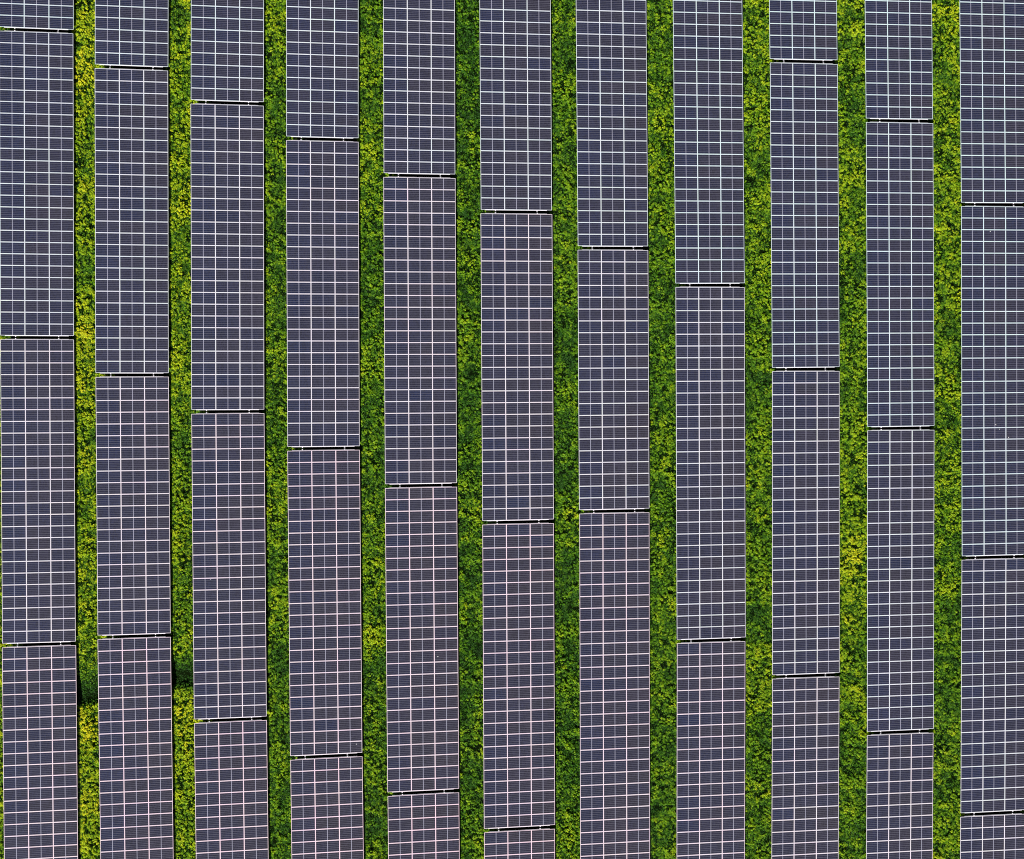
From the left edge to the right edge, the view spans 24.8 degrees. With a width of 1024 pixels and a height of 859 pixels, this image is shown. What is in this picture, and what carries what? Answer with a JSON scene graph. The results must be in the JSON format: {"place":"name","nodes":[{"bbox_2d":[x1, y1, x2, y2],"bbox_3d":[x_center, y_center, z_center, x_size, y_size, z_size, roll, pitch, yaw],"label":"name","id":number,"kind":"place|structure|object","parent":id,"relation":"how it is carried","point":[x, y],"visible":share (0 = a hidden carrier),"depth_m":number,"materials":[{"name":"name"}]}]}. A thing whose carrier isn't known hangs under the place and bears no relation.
{"place":"outdoors","nodes":[
{"label":"outdoors","id":0,"kind":"place"},
{"bbox_2d":[0,0,1023,858],"bbox_3d":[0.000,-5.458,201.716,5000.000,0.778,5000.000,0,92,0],"label":"ground","id":1,"kind":"structure","parent":0,"point":[848,40],"depth_m":201.51,"materials":[{"name":"green plant"}]},
{"bbox_2d":[0,0,72,30],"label":"solar table","id":2,"kind":"object","parent":1,"relation":"on","point":[43,14],"visible":1,"depth_m":199.13,"materials":[{"name":"glass"}]},
{"bbox_2d":[0,30,73,336],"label":"solar table","id":3,"kind":"object","parent":1,"relation":"on","point":[48,189],"visible":1,"depth_m":199.50,"materials":[{"name":"glass"}]},
{"bbox_2d":[0,338,75,643],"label":"solar table","id":4,"kind":"object","parent":1,"relation":"on","point":[37,385],"visible":1,"depth_m":200.21,"materials":[{"name":"glass"}]},
{"bbox_2d":[2,644,77,858],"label":"solar table","id":5,"kind":"object","parent":1,"relation":"on","point":[34,743],"visible":1,"depth_m":200.83,"materials":[{"name":"glass"}]},
{"bbox_2d":[95,0,167,67],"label":"solar table","id":6,"kind":"object","parent":1,"relation":"on","point":[144,41],"visible":1,"depth_m":199.17,"materials":[{"name":"glass"}]},
{"bbox_2d":[95,67,168,373],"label":"solar table","id":7,"kind":"object","parent":1,"relation":"on","point":[127,341],"visible":1,"depth_m":199.59,"materials":[{"name":"glass"}]},
{"bbox_2d":[96,375,169,635],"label":"solar table","id":8,"kind":"object","parent":1,"relation":"on","point":[138,409],"visible":1,"depth_m":200.25,"materials":[{"name":"glass"}]},
{"bbox_2d":[98,636,172,858],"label":"solar table","id":9,"kind":"object","parent":1,"relation":"on","point":[128,783],"visible":1,"depth_m":200.82,"materials":[{"name":"glass"}]},
{"bbox_2d":[191,103,263,410],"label":"solar table","id":10,"kind":"object","parent":1,"relation":"on","point":[230,259],"visible":1,"depth_m":199.67,"materials":[{"name":"glass"}]},
{"bbox_2d":[191,0,263,102],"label":"solar table","id":11,"kind":"object","parent":1,"relation":"on","point":[216,22],"visible":1,"depth_m":199.20,"materials":[{"name":"glass"}]},
{"bbox_2d":[191,412,266,719],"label":"solar table","id":12,"kind":"object","parent":1,"relation":"on","point":[222,693],"visible":1,"depth_m":200.39,"materials":[{"name":"glass"}]},
{"bbox_2d":[194,719,267,858],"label":"solar table","id":13,"kind":"object","parent":1,"relation":"on","point":[232,823],"visible":1,"depth_m":200.92,"materials":[{"name":"glass"}]},
{"bbox_2d":[286,0,357,138],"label":"solar table","id":14,"kind":"object","parent":1,"relation":"on","point":[326,39],"visible":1,"depth_m":199.24,"materials":[{"name":"glass"}]},
{"bbox_2d":[286,139,359,447],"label":"solar table","id":15,"kind":"object","parent":1,"relation":"on","point":[323,354],"visible":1,"depth_m":199.76,"materials":[{"name":"glass"}]},
{"bbox_2d":[287,449,361,755],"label":"solar table","id":16,"kind":"object","parent":1,"relation":"on","point":[316,687],"visible":1,"depth_m":200.47,"materials":[{"name":"glass"}]},
{"bbox_2d":[290,756,363,858],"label":"solar table","id":17,"kind":"object","parent":1,"relation":"on","point":[327,808],"visible":1,"depth_m":200.97,"materials":[{"name":"glass"}]},
{"bbox_2d":[383,0,454,174],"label":"solar table","id":18,"kind":"object","parent":1,"relation":"on","point":[410,149],"visible":1,"depth_m":199.28,"materials":[{"name":"glass"}]},
{"bbox_2d":[383,176,456,484],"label":"solar table","id":19,"kind":"object","parent":1,"relation":"on","point":[419,349],"visible":1,"depth_m":199.84,"materials":[{"name":"glass"}]},
{"bbox_2d":[385,486,458,792],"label":"solar table","id":20,"kind":"object","parent":1,"relation":"on","point":[427,694],"visible":1,"depth_m":200.56,"materials":[{"name":"glass"}]},
{"bbox_2d":[388,792,459,858],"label":"solar table","id":21,"kind":"object","parent":1,"relation":"on","point":[423,826],"visible":1,"depth_m":201.01,"materials":[{"name":"glass"}]},
{"bbox_2d":[479,0,551,211],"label":"solar table","id":22,"kind":"object","parent":1,"relation":"on","point":[526,24],"visible":1,"depth_m":199.32,"materials":[{"name":"glass"}]},
{"bbox_2d":[481,212,553,521],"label":"solar table","id":23,"kind":"object","parent":1,"relation":"on","point":[519,330],"visible":1,"depth_m":199.93,"materials":[{"name":"glass"}]},
{"bbox_2d":[482,522,554,828],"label":"solar table","id":24,"kind":"object","parent":1,"relation":"on","point":[516,794],"visible":1,"depth_m":200.65,"materials":[{"name":"glass"}]},
{"bbox_2d":[484,828,554,858],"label":"solar table","id":25,"kind":"object","parent":1,"relation":"on","point":[539,843],"visible":1,"depth_m":201.07,"materials":[{"name":"glass"}]},
{"bbox_2d":[576,0,647,247],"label":"solar table","id":26,"kind":"object","parent":1,"relation":"on","point":[618,217],"visible":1,"depth_m":199.37,"materials":[{"name":"glass"}]},
{"bbox_2d":[578,249,648,510],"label":"solar table","id":27,"kind":"object","parent":1,"relation":"on","point":[614,319],"visible":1,"depth_m":199.96,"materials":[{"name":"glass"}]},
{"bbox_2d":[579,511,649,858],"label":"solar table","id":28,"kind":"object","parent":1,"relation":"on","point":[614,807],"visible":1,"depth_m":200.67,"materials":[{"name":"glass"}]},
{"bbox_2d":[673,0,744,284],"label":"solar table","id":29,"kind":"object","parent":1,"relation":"on","point":[712,239],"visible":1,"depth_m":199.41,"materials":[{"name":"glass"}]},
{"bbox_2d":[676,286,745,639],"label":"solar table","id":30,"kind":"object","parent":1,"relation":"on","point":[710,332],"visible":1,"depth_m":200.15,"materials":[{"name":"glass"}]},
{"bbox_2d":[677,640,744,858],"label":"solar table","id":31,"kind":"object","parent":1,"relation":"on","point":[711,787],"visible":1,"depth_m":200.82,"materials":[{"name":"glass"}]},
{"bbox_2d":[769,0,836,60],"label":"solar table","id":32,"kind":"object","parent":1,"relation":"on","point":[806,36],"visible":1,"depth_m":199.15,"materials":[{"name":"glass"}]},
{"bbox_2d":[770,62,838,368],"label":"solar table","id":33,"kind":"object","parent":1,"relation":"on","point":[805,255],"visible":1,"depth_m":199.58,"materials":[{"name":"glass"}]},
{"bbox_2d":[772,370,838,675],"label":"solar table","id":34,"kind":"object","parent":1,"relation":"on","point":[812,518],"visible":1,"depth_m":200.28,"materials":[{"name":"glass"}]},
{"bbox_2d":[772,676,838,858],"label":"solar table","id":35,"kind":"object","parent":1,"relation":"on","point":[805,767],"visible":1,"depth_m":200.87,"materials":[{"name":"glass"}]},
{"bbox_2d":[865,0,932,119],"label":"solar table","id":36,"kind":"object","parent":1,"relation":"on","point":[892,54],"visible":1,"depth_m":199.22,"materials":[{"name":"glass"}]},
{"bbox_2d":[866,732,932,858],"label":"solar table","id":37,"kind":"object","parent":1,"relation":"on","point":[899,816],"visible":1,"depth_m":200.93,"materials":[{"name":"glass"}]},
{"bbox_2d":[866,121,933,427],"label":"solar table","id":38,"kind":"object","parent":1,"relation":"on","point":[900,273],"visible":1,"depth_m":199.71,"materials":[{"name":"glass"}]},
{"bbox_2d":[867,429,933,731],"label":"solar table","id":39,"kind":"object","parent":1,"relation":"on","point":[892,583],"visible":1,"depth_m":200.42,"materials":[{"name":"glass"}]},
{"bbox_2d":[960,0,1023,203],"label":"solar table","id":40,"kind":"object","parent":1,"relation":"on","point":[994,141],"visible":1,"depth_m":199.28,"materials":[{"name":"glass"}]},
{"bbox_2d":[960,813,1023,858],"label":"solar table","id":41,"kind":"object","parent":1,"relation":"on","point":[999,836],"visible":1,"depth_m":201.01,"materials":[{"name":"glass"}]},
{"bbox_2d":[961,205,1023,556],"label":"solar table","id":42,"kind":"object","parent":1,"relation":"on","point":[992,326],"visible":1,"depth_m":199.92,"materials":[{"name":"glass"}]},
{"bbox_2d":[961,557,1023,813],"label":"solar table","id":43,"kind":"object","parent":1,"relation":"on","point":[992,780],"visible":1,"depth_m":200.63,"materials":[{"name":"glass"}]}
]}

